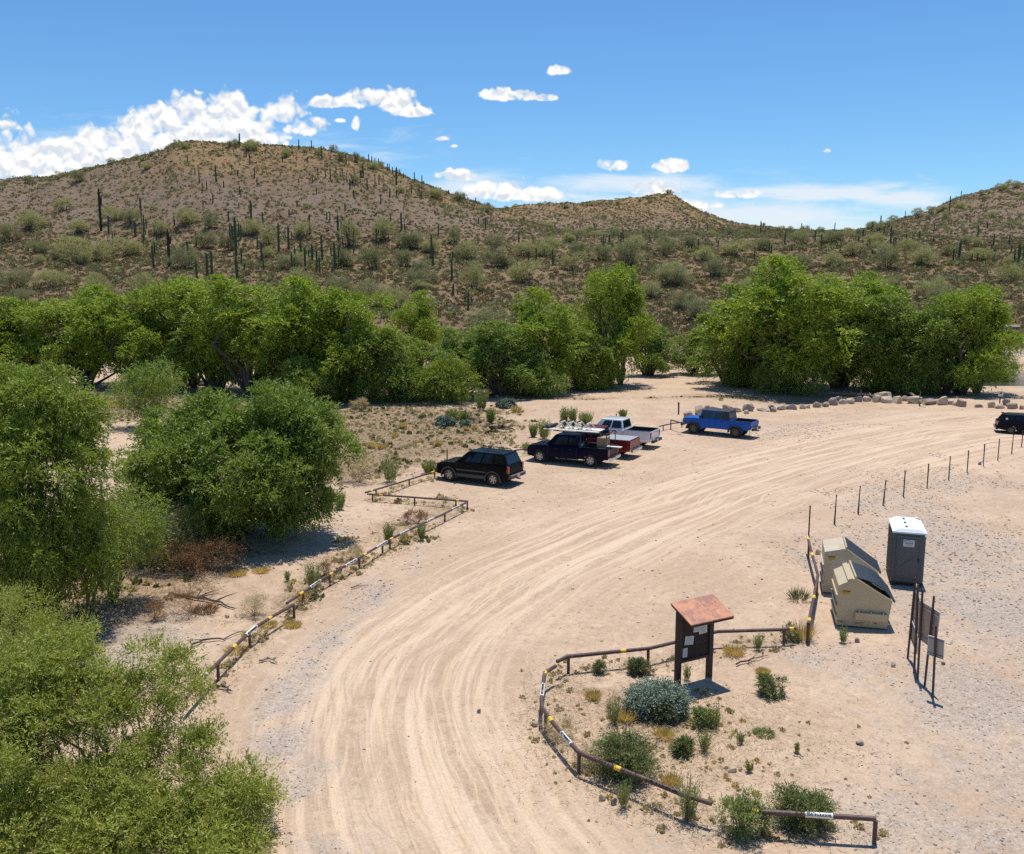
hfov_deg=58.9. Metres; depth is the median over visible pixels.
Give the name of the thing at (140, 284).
palo verde
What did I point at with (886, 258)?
palo verde
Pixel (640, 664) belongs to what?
desert bush
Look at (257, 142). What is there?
palo verde
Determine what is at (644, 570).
loose stones
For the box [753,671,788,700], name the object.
desert bush
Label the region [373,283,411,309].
palo verde
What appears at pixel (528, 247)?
palo verde
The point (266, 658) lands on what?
fallen branch
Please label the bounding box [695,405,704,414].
boulder
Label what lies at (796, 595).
grass tuft
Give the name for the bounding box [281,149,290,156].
palo verde
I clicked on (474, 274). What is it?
palo verde
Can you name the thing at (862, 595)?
dumpster
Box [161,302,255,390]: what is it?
cottonwood tree
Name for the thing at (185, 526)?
tamarisk bush
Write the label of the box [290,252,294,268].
saguaro
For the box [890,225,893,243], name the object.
saguaro
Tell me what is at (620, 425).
parked pickup
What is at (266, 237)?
palo verde
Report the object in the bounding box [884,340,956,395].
willow bush
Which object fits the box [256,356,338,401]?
willow bush
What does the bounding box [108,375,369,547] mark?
willow tree
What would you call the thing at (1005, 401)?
boulder
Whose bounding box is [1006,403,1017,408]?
boulder
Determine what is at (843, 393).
driftwood
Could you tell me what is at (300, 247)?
saguaro
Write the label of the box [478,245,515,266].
palo verde
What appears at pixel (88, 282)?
palo verde
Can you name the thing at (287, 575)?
broom plant
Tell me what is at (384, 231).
palo verde
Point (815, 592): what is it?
pipe barrier
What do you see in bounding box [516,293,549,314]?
palo verde
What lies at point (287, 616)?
dry weeds
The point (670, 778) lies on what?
dry tuft
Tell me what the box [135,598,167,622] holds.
bare bush
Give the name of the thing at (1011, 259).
palo verde
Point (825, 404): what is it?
boulder
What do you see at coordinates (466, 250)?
palo verde
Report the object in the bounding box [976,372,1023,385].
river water
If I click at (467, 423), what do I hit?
brittlebush
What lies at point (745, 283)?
palo verde
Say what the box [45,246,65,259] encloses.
palo verde
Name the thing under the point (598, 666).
desert bush
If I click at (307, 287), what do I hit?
cottonwood tree
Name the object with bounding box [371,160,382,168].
palo verde
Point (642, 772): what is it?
dry litter
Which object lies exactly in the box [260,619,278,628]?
dry tuft
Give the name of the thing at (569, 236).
palo verde
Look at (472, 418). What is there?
driftwood
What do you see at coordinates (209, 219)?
palo verde
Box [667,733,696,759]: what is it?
desert bush
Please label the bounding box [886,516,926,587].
portable toilet
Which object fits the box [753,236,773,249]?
palo verde
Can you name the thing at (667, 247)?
palo verde
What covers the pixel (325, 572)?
bare bush
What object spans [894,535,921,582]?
door
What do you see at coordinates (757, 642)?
broom plant
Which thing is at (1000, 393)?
sign
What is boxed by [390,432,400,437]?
dry tuft
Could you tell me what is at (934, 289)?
palo verde
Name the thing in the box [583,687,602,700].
dry tuft
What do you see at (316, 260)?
saguaro
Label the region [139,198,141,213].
saguaro
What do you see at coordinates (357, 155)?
palo verde
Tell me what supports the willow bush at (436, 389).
on the ground
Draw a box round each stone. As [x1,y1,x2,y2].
[598,792,605,800]
[610,798,616,804]
[727,766,736,772]
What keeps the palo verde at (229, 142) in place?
on the hills
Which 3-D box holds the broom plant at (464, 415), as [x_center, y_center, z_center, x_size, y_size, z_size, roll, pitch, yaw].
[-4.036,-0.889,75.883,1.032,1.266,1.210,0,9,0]
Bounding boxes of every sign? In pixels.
[907,577,919,672]
[916,589,940,686]
[927,625,944,698]
[998,391,1002,402]
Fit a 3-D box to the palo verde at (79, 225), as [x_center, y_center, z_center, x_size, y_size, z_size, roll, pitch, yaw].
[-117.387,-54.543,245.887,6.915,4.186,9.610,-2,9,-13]
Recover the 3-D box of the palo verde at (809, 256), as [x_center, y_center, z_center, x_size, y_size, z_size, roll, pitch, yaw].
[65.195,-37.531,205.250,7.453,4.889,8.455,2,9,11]
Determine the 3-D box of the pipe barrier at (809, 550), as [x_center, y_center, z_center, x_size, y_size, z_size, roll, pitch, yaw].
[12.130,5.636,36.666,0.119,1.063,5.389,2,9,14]
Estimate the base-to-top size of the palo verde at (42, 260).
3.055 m
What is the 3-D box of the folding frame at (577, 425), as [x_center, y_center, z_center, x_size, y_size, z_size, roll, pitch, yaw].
[4.356,-0.130,58.592,0.776,0.514,0.780,4,10,25]
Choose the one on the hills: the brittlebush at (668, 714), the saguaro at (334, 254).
the saguaro at (334, 254)
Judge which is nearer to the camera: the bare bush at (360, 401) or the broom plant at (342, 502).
the broom plant at (342, 502)
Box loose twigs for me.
[41,416,1023,853]
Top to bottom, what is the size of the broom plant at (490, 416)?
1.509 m
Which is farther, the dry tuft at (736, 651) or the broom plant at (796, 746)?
the dry tuft at (736, 651)
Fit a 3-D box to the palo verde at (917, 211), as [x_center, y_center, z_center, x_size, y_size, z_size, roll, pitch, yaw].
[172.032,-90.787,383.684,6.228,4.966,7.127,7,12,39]
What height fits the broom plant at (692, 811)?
1.222 m
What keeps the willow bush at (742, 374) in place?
on the ground
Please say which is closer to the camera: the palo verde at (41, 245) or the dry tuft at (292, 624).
the dry tuft at (292, 624)
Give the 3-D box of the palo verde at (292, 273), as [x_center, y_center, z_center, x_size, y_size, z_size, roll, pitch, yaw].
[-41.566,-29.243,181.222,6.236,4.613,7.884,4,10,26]
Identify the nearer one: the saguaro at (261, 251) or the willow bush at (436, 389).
the willow bush at (436, 389)
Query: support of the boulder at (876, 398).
on the ground
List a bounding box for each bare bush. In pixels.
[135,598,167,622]
[161,576,222,619]
[236,591,273,619]
[315,558,337,579]
[337,544,365,563]
[338,453,382,483]
[348,397,368,409]
[400,509,428,523]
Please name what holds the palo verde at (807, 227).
on the hills
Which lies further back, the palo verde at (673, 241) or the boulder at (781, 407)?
the palo verde at (673, 241)
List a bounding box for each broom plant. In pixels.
[283,571,291,581]
[300,558,323,587]
[335,490,345,509]
[379,454,400,482]
[383,521,394,542]
[417,521,426,540]
[420,458,436,472]
[444,406,459,419]
[458,409,469,419]
[471,387,489,409]
[485,406,495,422]
[522,442,532,451]
[528,422,538,436]
[536,418,550,439]
[559,406,568,427]
[568,406,577,426]
[578,411,594,425]
[603,690,621,724]
[616,409,627,416]
[616,776,632,808]
[674,767,705,822]
[682,663,691,679]
[697,728,713,751]
[706,700,724,728]
[734,731,746,743]
[742,760,754,771]
[753,631,764,650]
[793,741,799,752]
[838,624,849,642]
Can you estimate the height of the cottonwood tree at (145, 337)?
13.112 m
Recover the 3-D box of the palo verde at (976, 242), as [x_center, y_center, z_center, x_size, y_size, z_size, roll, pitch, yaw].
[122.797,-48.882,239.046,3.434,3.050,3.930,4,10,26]
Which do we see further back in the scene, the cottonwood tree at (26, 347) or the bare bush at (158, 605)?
the cottonwood tree at (26, 347)
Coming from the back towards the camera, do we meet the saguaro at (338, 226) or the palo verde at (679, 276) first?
the saguaro at (338, 226)
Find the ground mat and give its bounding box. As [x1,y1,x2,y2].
[751,725,775,738]
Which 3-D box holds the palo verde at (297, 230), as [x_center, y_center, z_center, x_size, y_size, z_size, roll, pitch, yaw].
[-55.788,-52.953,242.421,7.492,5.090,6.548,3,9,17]
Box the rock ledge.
[185,380,203,385]
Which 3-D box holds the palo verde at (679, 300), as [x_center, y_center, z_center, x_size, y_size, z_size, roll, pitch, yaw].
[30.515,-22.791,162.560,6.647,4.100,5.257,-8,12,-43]
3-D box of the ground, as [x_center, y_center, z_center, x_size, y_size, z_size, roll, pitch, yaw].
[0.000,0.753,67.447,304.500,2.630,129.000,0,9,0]
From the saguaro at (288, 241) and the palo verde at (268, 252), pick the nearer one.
the palo verde at (268, 252)
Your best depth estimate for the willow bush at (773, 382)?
94.39 m
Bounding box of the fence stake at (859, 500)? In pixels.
[857,486,860,513]
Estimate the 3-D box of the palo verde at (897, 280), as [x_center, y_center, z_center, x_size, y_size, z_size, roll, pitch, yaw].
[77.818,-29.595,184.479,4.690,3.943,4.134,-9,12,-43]
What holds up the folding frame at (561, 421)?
on the plank at (586, 429)
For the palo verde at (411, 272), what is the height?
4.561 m
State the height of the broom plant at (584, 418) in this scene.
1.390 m
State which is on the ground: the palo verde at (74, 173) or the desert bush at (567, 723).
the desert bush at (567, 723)
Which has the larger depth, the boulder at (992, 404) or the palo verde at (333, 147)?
the palo verde at (333, 147)
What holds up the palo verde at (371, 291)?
on the hills
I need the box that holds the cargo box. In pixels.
[597,436,609,448]
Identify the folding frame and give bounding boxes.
[554,419,569,428]
[563,420,577,428]
[572,421,586,429]
[580,421,595,430]
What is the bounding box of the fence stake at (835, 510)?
[834,495,836,523]
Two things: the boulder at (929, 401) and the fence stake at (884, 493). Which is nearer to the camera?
the fence stake at (884, 493)
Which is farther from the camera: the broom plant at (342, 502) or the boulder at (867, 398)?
the boulder at (867, 398)
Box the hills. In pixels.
[0,141,1023,356]
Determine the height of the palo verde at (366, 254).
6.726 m
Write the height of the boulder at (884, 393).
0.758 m
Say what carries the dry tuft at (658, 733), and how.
on the ground
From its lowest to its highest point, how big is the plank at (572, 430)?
0.050 m
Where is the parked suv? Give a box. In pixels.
[435,446,525,485]
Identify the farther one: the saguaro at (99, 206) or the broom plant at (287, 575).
the saguaro at (99, 206)
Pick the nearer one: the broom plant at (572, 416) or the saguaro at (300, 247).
the broom plant at (572, 416)
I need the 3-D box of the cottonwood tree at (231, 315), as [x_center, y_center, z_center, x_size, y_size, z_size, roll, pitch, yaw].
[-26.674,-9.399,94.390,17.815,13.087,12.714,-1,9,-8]
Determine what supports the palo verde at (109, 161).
on the hills
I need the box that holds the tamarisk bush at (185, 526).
[110,494,221,569]
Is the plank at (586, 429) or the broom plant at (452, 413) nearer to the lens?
the plank at (586, 429)
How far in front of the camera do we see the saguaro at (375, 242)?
221.72 m
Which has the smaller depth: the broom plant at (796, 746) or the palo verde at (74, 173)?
the broom plant at (796, 746)
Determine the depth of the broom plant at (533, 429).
68.84 m
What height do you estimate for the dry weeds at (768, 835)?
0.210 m
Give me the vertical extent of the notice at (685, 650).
0.283 m
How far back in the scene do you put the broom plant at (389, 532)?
40.53 m
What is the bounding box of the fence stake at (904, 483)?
[903,471,905,496]
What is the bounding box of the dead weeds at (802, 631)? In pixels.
[788,617,824,641]
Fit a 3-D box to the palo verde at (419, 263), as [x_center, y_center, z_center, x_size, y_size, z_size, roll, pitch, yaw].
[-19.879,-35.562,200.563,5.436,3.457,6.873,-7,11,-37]
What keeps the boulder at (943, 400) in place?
on the ground
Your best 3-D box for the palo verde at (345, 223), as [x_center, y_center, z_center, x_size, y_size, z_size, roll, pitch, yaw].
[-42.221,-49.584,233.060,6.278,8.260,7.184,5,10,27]
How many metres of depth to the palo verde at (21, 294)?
167.73 m
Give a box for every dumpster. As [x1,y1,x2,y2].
[819,535,880,592]
[830,560,895,628]
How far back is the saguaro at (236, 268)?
186.86 m
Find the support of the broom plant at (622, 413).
on the ground
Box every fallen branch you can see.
[160,569,201,575]
[172,587,237,608]
[190,630,243,647]
[213,684,231,690]
[259,657,277,661]
[736,650,767,666]
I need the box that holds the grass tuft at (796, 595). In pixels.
[783,586,812,601]
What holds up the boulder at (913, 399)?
on the ground
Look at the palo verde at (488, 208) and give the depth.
307.89 m
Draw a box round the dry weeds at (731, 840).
[518,633,889,843]
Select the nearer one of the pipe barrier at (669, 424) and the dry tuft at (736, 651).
the dry tuft at (736, 651)
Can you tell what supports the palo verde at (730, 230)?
on the hills
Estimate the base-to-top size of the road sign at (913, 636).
3.034 m
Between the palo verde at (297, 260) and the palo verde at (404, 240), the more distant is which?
the palo verde at (404, 240)
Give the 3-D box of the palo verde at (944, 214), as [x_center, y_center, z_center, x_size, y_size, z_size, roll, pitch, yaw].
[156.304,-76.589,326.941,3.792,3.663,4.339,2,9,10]
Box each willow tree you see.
[0,357,137,627]
[70,477,177,617]
[102,354,189,424]
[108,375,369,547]
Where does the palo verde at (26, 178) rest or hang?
on the hills
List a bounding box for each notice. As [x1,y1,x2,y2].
[683,648,687,657]
[684,636,693,644]
[699,625,706,633]
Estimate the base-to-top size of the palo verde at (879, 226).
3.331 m
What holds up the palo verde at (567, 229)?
on the hills
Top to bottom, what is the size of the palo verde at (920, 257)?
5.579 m
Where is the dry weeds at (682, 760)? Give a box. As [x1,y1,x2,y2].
[531,672,908,846]
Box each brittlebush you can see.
[434,415,457,426]
[459,419,471,426]
[494,398,515,407]
[618,674,693,725]
[642,697,683,726]
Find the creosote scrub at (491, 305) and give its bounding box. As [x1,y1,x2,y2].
[0,140,1023,337]
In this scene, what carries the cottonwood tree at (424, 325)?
on the ground
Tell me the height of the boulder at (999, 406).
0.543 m
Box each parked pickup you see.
[525,426,620,466]
[582,424,641,453]
[594,416,661,445]
[680,407,760,437]
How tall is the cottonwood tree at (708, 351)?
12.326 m
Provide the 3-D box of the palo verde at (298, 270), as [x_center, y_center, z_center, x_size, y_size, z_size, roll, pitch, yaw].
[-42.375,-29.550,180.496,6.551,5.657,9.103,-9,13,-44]
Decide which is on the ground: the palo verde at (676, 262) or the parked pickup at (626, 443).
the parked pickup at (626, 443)
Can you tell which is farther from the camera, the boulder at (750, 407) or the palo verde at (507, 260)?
the palo verde at (507, 260)
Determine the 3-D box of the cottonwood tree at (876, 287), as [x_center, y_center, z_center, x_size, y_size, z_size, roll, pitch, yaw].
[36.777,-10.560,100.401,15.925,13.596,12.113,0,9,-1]
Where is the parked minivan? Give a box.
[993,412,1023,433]
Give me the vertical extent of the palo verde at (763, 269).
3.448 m
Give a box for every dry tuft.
[100,397,120,407]
[191,602,220,613]
[221,643,249,654]
[226,567,247,576]
[251,566,271,572]
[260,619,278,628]
[283,619,302,629]
[294,590,310,601]
[365,441,377,447]
[375,442,386,448]
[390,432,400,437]
[398,422,407,428]
[398,534,409,540]
[434,439,443,445]
[510,404,523,411]
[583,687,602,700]
[616,705,637,723]
[651,725,678,740]
[660,770,682,787]
[722,643,746,656]
[753,665,771,674]
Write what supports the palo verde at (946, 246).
on the hills
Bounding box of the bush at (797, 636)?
[778,620,802,642]
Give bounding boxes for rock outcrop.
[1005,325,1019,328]
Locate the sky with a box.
[0,0,1023,229]
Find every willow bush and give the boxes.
[0,578,110,708]
[0,613,294,853]
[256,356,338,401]
[312,364,362,401]
[350,348,433,403]
[406,351,485,403]
[496,355,572,397]
[567,346,627,390]
[708,338,780,387]
[749,341,834,396]
[843,337,915,393]
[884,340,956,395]
[977,347,1023,381]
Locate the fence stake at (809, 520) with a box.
[808,506,810,534]
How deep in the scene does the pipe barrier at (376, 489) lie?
51.16 m
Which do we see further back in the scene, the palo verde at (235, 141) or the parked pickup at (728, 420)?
the palo verde at (235, 141)
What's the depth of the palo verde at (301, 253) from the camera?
207.88 m
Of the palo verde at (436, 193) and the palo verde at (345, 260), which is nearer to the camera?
the palo verde at (345, 260)
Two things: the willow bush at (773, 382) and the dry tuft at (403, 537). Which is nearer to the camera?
the dry tuft at (403, 537)
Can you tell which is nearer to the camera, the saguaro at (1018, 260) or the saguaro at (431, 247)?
the saguaro at (1018, 260)
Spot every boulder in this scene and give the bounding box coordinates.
[683,411,693,416]
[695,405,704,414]
[722,404,732,408]
[742,403,754,411]
[756,406,769,411]
[777,404,785,409]
[786,404,796,409]
[813,402,821,407]
[822,402,828,406]
[828,397,837,404]
[839,399,846,403]
[846,398,854,403]
[854,396,861,401]
[863,396,870,401]
[872,392,891,397]
[872,395,880,401]
[880,396,891,402]
[892,396,902,403]
[906,396,922,403]
[923,398,936,404]
[937,396,947,404]
[956,399,966,406]
[988,401,995,407]
[994,403,1004,408]
[1002,398,1009,404]
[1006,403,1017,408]
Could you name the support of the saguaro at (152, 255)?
on the hills
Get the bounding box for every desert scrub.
[0,139,1023,238]
[0,213,1023,347]
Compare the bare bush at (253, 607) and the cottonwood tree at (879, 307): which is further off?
the cottonwood tree at (879, 307)
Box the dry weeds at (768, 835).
[564,689,860,838]
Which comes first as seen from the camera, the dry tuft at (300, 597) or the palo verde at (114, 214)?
the dry tuft at (300, 597)
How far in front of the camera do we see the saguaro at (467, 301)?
162.12 m
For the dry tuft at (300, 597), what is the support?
on the ground
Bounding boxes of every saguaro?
[97,187,102,230]
[107,216,109,232]
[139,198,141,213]
[151,244,154,267]
[166,229,170,266]
[195,260,197,287]
[205,253,208,275]
[210,251,212,273]
[229,216,241,255]
[234,256,238,282]
[250,200,251,220]
[260,242,262,260]
[277,223,279,252]
[284,226,291,249]
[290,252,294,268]
[299,241,301,260]
[304,247,306,272]
[311,243,313,260]
[315,249,317,271]
[320,236,322,260]
[330,242,338,268]
[337,214,341,240]
[343,220,354,246]
[373,236,378,253]
[400,213,402,229]
[430,235,431,258]
[432,246,433,265]
[451,259,452,279]
[464,293,471,309]
[552,249,554,263]
[618,232,623,242]
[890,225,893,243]
[958,241,961,257]
[1014,244,1023,267]
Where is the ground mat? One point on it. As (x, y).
(764, 731)
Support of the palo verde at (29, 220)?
on the hills
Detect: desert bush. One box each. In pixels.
[536,713,578,743]
[570,740,607,772]
[581,723,667,791]
[590,658,607,673]
[624,656,657,675]
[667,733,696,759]
[689,704,716,729]
[712,784,777,847]
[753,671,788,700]
[765,779,842,842]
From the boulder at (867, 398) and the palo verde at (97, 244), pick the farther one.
the palo verde at (97, 244)
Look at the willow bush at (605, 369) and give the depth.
98.35 m
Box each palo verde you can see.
[0,221,22,239]
[0,266,42,289]
[6,287,34,301]
[13,210,48,230]
[23,174,34,183]
[24,240,49,252]
[30,269,73,287]
[33,253,45,263]
[36,242,49,252]
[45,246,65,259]
[49,233,114,261]
[51,197,75,210]
[60,245,93,264]
[67,218,91,233]
[68,170,86,180]
[81,271,107,284]
[84,277,115,295]
[101,205,127,221]
[106,157,115,164]
[109,236,145,255]
[117,207,145,224]
[126,270,158,295]
[132,153,140,159]
[141,162,151,169]
[150,219,171,234]
[164,244,201,268]
[170,140,181,146]
[170,206,200,226]
[174,141,187,148]
[190,230,222,248]
[199,210,221,229]
[217,229,239,250]
[223,140,234,146]
[232,138,239,146]
[237,218,266,234]
[240,139,256,151]
[251,140,260,149]
[258,225,276,245]
[262,246,273,256]
[275,252,307,268]
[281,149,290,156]
[286,265,312,288]
[286,269,317,285]
[287,252,309,266]
[291,220,313,237]
[313,148,322,154]
[323,274,357,294]
[329,144,338,151]
[329,247,353,265]
[336,152,344,159]
[336,218,363,247]
[336,251,354,266]
[348,175,360,183]
[351,151,360,162]
[351,243,390,269]
[351,278,388,304]
[368,162,378,168]
[370,215,398,239]
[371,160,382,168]
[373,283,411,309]
[389,248,419,266]
[392,231,417,248]
[393,229,429,249]
[396,186,406,191]
[404,267,432,284]
[409,278,428,289]
[411,259,432,270]
[414,269,440,281]
[418,237,442,253]
[424,188,446,198]
[447,225,461,241]
[450,191,466,201]
[450,246,479,260]
[457,239,482,256]
[459,259,486,289]
[461,306,516,329]
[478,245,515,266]
[480,204,497,213]
[482,233,510,250]
[497,255,512,267]
[507,258,541,282]
[511,241,538,256]
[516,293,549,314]
[531,242,557,255]
[539,236,563,250]
[559,231,575,242]
[559,250,587,269]
[562,227,572,232]
[563,241,592,255]
[575,226,585,234]
[588,230,603,235]
[590,244,612,260]
[608,228,620,235]
[611,237,645,265]
[623,233,644,246]
[641,279,662,297]
[650,235,678,250]
[654,259,687,281]
[655,264,696,286]
[657,241,675,256]
[660,267,691,284]
[669,289,698,307]
[677,233,700,246]
[682,296,713,317]
[689,229,700,234]
[691,245,718,260]
[704,255,728,276]
[718,238,753,255]
[724,225,734,234]
[737,276,751,288]
[740,228,752,234]
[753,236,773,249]
[753,265,773,276]
[785,252,816,269]
[787,232,815,244]
[793,229,810,234]
[800,225,812,229]
[817,226,825,232]
[817,233,833,241]
[818,229,851,243]
[820,250,845,264]
[840,239,865,254]
[863,233,888,244]
[865,221,875,228]
[871,240,892,251]
[871,243,903,268]
[873,223,886,229]
[878,219,893,227]
[881,276,898,294]
[889,214,899,220]
[889,274,903,286]
[894,238,920,250]
[906,242,933,255]
[906,245,942,265]
[910,207,924,217]
[911,280,945,297]
[924,284,962,303]
[929,275,949,288]
[936,244,964,253]
[941,209,949,217]
[953,201,966,208]
[956,234,974,244]
[966,247,999,259]
[972,236,982,246]
[985,262,1023,281]
[987,211,997,216]
[993,183,1006,190]
[1001,253,1022,264]
[1008,180,1023,187]
[1009,259,1023,276]
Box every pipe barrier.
[185,603,295,699]
[286,501,467,603]
[365,471,434,496]
[367,493,467,506]
[539,664,712,820]
[556,627,796,673]
[659,422,681,430]
[744,808,877,843]
[806,536,818,582]
[806,573,818,644]
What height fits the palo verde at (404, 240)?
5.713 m
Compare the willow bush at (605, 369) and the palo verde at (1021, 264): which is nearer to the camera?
the willow bush at (605, 369)
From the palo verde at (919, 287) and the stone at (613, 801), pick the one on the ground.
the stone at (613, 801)
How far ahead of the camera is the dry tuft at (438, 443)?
64.19 m
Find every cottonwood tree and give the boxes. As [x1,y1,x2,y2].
[0,295,77,385]
[0,306,29,363]
[12,283,132,386]
[64,292,184,388]
[101,273,231,388]
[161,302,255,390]
[167,273,322,393]
[224,274,374,382]
[286,285,405,397]
[331,326,435,402]
[388,289,451,368]
[419,326,498,395]
[458,318,552,395]
[490,285,591,392]
[542,323,618,390]
[565,261,660,385]
[621,326,684,375]
[668,328,716,373]
[681,281,774,385]
[693,253,876,393]
[793,270,913,387]
[842,291,953,390]
[880,290,993,395]
[915,282,1023,394]
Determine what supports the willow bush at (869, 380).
on the ground
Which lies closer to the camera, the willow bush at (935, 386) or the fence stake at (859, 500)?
the fence stake at (859, 500)
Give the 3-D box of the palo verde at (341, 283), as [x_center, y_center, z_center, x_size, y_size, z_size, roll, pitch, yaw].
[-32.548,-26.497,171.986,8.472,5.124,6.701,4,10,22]
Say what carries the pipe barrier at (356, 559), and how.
on the ground
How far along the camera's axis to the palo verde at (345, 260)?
209.49 m
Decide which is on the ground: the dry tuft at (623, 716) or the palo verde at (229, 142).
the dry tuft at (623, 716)
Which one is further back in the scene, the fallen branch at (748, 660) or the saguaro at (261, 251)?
the saguaro at (261, 251)
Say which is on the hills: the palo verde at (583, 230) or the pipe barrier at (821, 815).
the palo verde at (583, 230)
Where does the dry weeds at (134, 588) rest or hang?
on the ground
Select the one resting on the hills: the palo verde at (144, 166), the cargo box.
the palo verde at (144, 166)
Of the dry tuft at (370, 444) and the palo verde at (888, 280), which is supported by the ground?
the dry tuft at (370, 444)
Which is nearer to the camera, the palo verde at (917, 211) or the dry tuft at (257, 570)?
the dry tuft at (257, 570)
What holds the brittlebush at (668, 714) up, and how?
on the ground
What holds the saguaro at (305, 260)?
on the hills
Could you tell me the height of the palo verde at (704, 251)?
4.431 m
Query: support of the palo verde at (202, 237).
on the hills
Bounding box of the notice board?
[671,594,733,684]
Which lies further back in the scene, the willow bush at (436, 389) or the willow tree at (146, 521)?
the willow bush at (436, 389)
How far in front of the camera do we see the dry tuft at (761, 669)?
27.15 m
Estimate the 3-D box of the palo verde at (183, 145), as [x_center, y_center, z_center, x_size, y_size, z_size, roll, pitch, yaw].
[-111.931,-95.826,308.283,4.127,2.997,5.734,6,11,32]
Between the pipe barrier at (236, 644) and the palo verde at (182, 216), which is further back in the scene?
the palo verde at (182, 216)
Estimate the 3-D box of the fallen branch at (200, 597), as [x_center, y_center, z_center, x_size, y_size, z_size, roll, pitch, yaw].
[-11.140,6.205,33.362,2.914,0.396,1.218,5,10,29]
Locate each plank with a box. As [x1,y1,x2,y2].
[543,428,598,432]
[562,426,604,430]
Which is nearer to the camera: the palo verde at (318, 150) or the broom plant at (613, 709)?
the broom plant at (613, 709)
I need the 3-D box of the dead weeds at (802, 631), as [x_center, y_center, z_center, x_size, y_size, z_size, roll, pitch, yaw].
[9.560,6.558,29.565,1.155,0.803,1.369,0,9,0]
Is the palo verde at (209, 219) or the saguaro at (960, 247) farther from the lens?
the palo verde at (209, 219)
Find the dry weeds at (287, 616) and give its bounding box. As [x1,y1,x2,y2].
[185,476,474,707]
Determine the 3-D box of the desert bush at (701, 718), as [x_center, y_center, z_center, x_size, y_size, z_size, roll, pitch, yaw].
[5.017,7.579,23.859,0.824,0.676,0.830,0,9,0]
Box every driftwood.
[347,396,383,400]
[458,412,482,420]
[488,424,514,430]
[830,390,872,395]
[902,390,925,405]
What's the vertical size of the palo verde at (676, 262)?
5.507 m
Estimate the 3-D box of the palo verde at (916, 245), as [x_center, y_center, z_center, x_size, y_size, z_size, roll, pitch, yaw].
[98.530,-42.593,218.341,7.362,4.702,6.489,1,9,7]
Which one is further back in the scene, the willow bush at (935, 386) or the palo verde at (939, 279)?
the palo verde at (939, 279)
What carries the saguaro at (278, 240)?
on the hills
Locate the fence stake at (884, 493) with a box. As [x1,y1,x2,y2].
[882,480,886,505]
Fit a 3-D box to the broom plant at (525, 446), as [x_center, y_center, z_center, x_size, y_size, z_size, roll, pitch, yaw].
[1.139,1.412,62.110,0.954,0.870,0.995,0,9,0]
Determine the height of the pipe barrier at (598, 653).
0.880 m
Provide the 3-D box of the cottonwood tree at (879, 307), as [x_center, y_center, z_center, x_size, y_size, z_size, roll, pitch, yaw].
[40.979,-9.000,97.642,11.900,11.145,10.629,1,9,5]
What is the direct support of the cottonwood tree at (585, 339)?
on the ground
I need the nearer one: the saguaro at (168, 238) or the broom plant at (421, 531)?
the broom plant at (421, 531)
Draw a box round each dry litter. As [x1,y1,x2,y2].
[0,394,764,706]
[177,474,469,705]
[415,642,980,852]
[509,626,915,852]
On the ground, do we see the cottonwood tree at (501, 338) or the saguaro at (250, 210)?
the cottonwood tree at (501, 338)
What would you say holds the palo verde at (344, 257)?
on the hills
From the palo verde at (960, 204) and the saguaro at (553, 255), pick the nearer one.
the saguaro at (553, 255)
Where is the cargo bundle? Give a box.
[542,422,557,429]
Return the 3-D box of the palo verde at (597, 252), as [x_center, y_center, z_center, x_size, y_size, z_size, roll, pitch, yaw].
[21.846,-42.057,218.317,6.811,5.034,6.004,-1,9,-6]
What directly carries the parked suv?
on the ground
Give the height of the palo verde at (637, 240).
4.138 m
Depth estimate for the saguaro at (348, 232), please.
233.74 m
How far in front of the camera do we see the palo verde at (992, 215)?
312.74 m
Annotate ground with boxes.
[0,354,1023,853]
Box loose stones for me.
[12,396,1018,848]
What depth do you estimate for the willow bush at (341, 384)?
89.69 m
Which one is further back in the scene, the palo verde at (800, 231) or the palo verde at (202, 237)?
the palo verde at (800, 231)
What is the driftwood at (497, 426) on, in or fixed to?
on the ground
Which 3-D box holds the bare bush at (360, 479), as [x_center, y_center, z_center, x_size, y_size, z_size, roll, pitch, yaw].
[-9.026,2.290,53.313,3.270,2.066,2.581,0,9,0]
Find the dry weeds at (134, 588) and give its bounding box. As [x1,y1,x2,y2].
[0,394,766,694]
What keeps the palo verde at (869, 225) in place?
on the hills
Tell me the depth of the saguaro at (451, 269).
191.64 m
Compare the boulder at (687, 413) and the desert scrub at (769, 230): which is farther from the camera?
the desert scrub at (769, 230)
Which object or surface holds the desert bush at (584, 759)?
on the ground
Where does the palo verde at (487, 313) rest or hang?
on the hills
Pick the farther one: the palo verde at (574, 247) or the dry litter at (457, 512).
the palo verde at (574, 247)
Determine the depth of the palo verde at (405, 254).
207.11 m
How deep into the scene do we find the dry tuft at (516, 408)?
83.15 m
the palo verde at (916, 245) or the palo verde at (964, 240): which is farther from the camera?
the palo verde at (964, 240)
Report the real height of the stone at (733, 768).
0.129 m
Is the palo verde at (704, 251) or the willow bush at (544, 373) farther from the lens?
the palo verde at (704, 251)
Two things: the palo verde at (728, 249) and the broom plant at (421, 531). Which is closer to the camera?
the broom plant at (421, 531)
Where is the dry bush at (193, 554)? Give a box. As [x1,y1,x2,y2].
[137,533,250,578]
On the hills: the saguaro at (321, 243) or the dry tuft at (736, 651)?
the saguaro at (321, 243)
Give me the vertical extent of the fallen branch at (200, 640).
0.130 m

